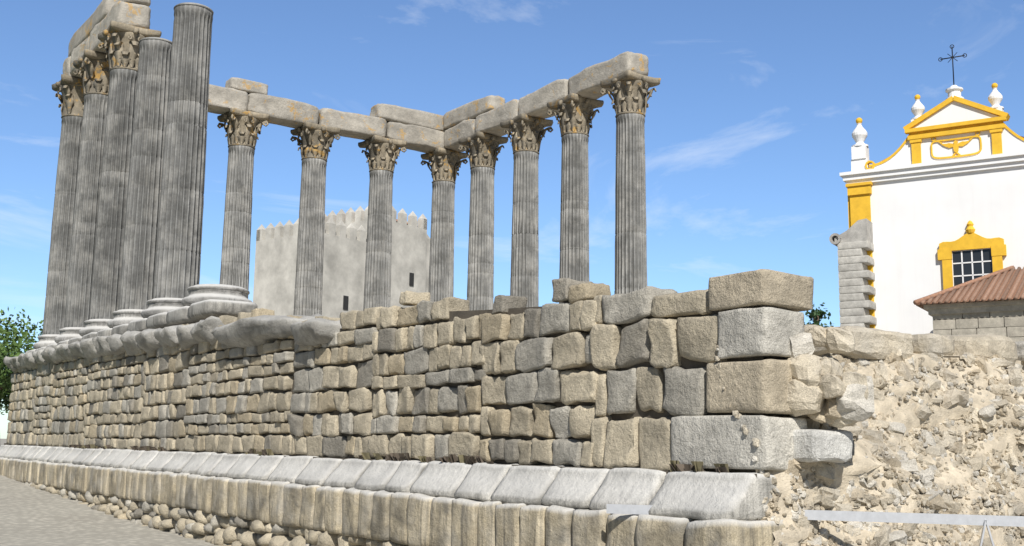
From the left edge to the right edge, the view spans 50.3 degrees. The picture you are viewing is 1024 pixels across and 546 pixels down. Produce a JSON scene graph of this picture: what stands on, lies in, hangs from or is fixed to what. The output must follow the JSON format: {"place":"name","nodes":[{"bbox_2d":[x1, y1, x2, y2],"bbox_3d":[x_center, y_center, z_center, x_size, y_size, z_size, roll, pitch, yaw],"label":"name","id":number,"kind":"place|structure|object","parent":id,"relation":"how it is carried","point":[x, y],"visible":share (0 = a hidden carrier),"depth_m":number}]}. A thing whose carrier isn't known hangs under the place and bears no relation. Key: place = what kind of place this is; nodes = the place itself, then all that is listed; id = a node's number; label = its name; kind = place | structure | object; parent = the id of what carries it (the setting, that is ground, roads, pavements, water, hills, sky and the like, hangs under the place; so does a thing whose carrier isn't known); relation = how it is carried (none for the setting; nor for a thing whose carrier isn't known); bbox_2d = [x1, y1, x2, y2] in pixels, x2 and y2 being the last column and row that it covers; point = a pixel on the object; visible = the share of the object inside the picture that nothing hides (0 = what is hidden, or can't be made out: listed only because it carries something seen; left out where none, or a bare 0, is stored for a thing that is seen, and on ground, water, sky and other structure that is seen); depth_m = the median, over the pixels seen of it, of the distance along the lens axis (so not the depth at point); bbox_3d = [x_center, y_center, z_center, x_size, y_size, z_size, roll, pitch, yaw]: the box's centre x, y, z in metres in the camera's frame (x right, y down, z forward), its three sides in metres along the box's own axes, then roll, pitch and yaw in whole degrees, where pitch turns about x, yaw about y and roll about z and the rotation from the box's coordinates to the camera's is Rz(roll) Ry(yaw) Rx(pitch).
{"place":"outdoors","nodes":[
{"label":"outdoors","id":0,"kind":"place"},
{"bbox_2d":[0,439,218,545],"bbox_3d":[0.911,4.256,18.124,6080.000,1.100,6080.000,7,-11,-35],"label":"ground","id":1,"kind":"structure","parent":0,"point":[31,516],"depth_m":18.73},
{"bbox_2d":[0,337,13,414],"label":"tree","id":2,"kind":"object","parent":1,"relation":"on","point":[0,403],"visible":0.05,"depth_m":56.05},
{"bbox_2d":[0,324,34,398],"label":"tree","id":3,"kind":"object","parent":1,"relation":"on","point":[10,354],"visible":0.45,"depth_m":42.45},
{"bbox_2d":[0,307,42,400],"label":"tree","id":4,"kind":"object","parent":1,"relation":"on","point":[8,385],"depth_m":44.27},
{"bbox_2d":[0,317,42,410],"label":"tree","id":5,"kind":"object","parent":1,"relation":"on","point":[5,403],"depth_m":47.18},
{"bbox_2d":[253,206,429,317],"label":"tower walls","id":6,"kind":"structure","parent":1,"relation":"on","point":[345,242],"depth_m":95.82},
{"bbox_2d":[6,269,813,545],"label":"podium wall blocks","id":7,"kind":"structure","parent":1,"relation":"on","point":[737,327],"depth_m":11.83},
{"bbox_2d":[3,313,341,371],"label":"stone cornice","id":8,"kind":"structure","parent":7,"relation":"on","point":[312,330],"depth_m":18.59},
{"bbox_2d":[33,284,251,348],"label":"column bases","id":9,"kind":"object","parent":8,"relation":"on","point":[200,292],"visible":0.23,"depth_m":22.98},
{"bbox_2d":[42,2,646,334],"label":"column shafts","id":10,"kind":"object","parent":7,"relation":"on","point":[127,223],"visible":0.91,"depth_m":30.90},
{"bbox_2d":[52,20,660,183],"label":"column capitals","id":11,"kind":"object","parent":10,"relation":"on","point":[575,114],"visible":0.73,"depth_m":35.24},
{"bbox_2d":[63,0,648,152],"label":"architrave","id":12,"kind":"object","parent":11,"relation":"on","point":[421,131],"visible":0.67,"depth_m":36.24},
{"bbox_2d":[606,504,1023,545],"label":"steel barrier","id":13,"kind":"object","parent":1,"relation":"on","point":[985,521],"visible":0.66,"depth_m":8.20},
{"bbox_2d":[804,302,832,327],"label":"shrub","id":14,"kind":"object","parent":1,"relation":"on","point":[814,313],"depth_m":70.62},
{"bbox_2d":[716,343,1023,545],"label":"mortar","id":15,"kind":"object","parent":1,"relation":"on","point":[861,464],"visible":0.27,"depth_m":9.94},
{"bbox_2d":[714,324,1023,545],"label":"podium rubble stones","id":16,"kind":"object","parent":15,"relation":"attached to","point":[826,388],"visible":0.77,"depth_m":9.43},
{"bbox_2d":[839,85,1023,334],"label":"church walls","id":17,"kind":"structure","parent":1,"relation":"on","point":[924,209],"depth_m":51.68},
{"bbox_2d":[829,219,1023,341],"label":"stone masonry","id":18,"kind":"object","parent":17,"relation":"attached to","point":[853,243],"visible":0.19,"depth_m":51.65},
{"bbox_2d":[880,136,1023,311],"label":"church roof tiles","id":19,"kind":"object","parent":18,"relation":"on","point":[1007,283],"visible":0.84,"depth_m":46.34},
{"bbox_2d":[845,83,1023,327],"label":"yellow trim","id":20,"kind":"structure","parent":17,"relation":"attached to","point":[859,202],"depth_m":51.44},
{"bbox_2d":[938,45,966,84],"bbox_3d":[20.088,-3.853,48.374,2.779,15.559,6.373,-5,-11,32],"label":"cross","id":21,"kind":"object","parent":17,"relation":"on","point":[952,57],"visible":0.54,"depth_m":52.47},
{"bbox_2d":[952,249,992,302],"bbox_3d":[21.308,0.697,50.274,1.750,3.600,0.060,-5,-11,32],"label":"window","id":22,"kind":"structure","parent":17,"relation":"in","point":[967,267],"depth_m":50.46},
{"bbox_2d":[343,219,413,309],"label":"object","id":23,"kind":"structure","parent":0,"point":[346,298],"depth_m":94.65},
{"bbox_2d":[10,306,765,520],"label":"mortar joints","id":24,"kind":"object","parent":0,"point":[686,363],"visible":0.09,"depth_m":12.05},
{"bbox_2d":[0,299,784,545],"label":"podium mouldings","id":25,"kind":"object","parent":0,"point":[420,503],"visible":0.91,"depth_m":11.69},
{"bbox_2d":[0,0,1023,438],"label":"sky","id":26,"kind":"structure","parent":0,"point":[753,112]}
]}

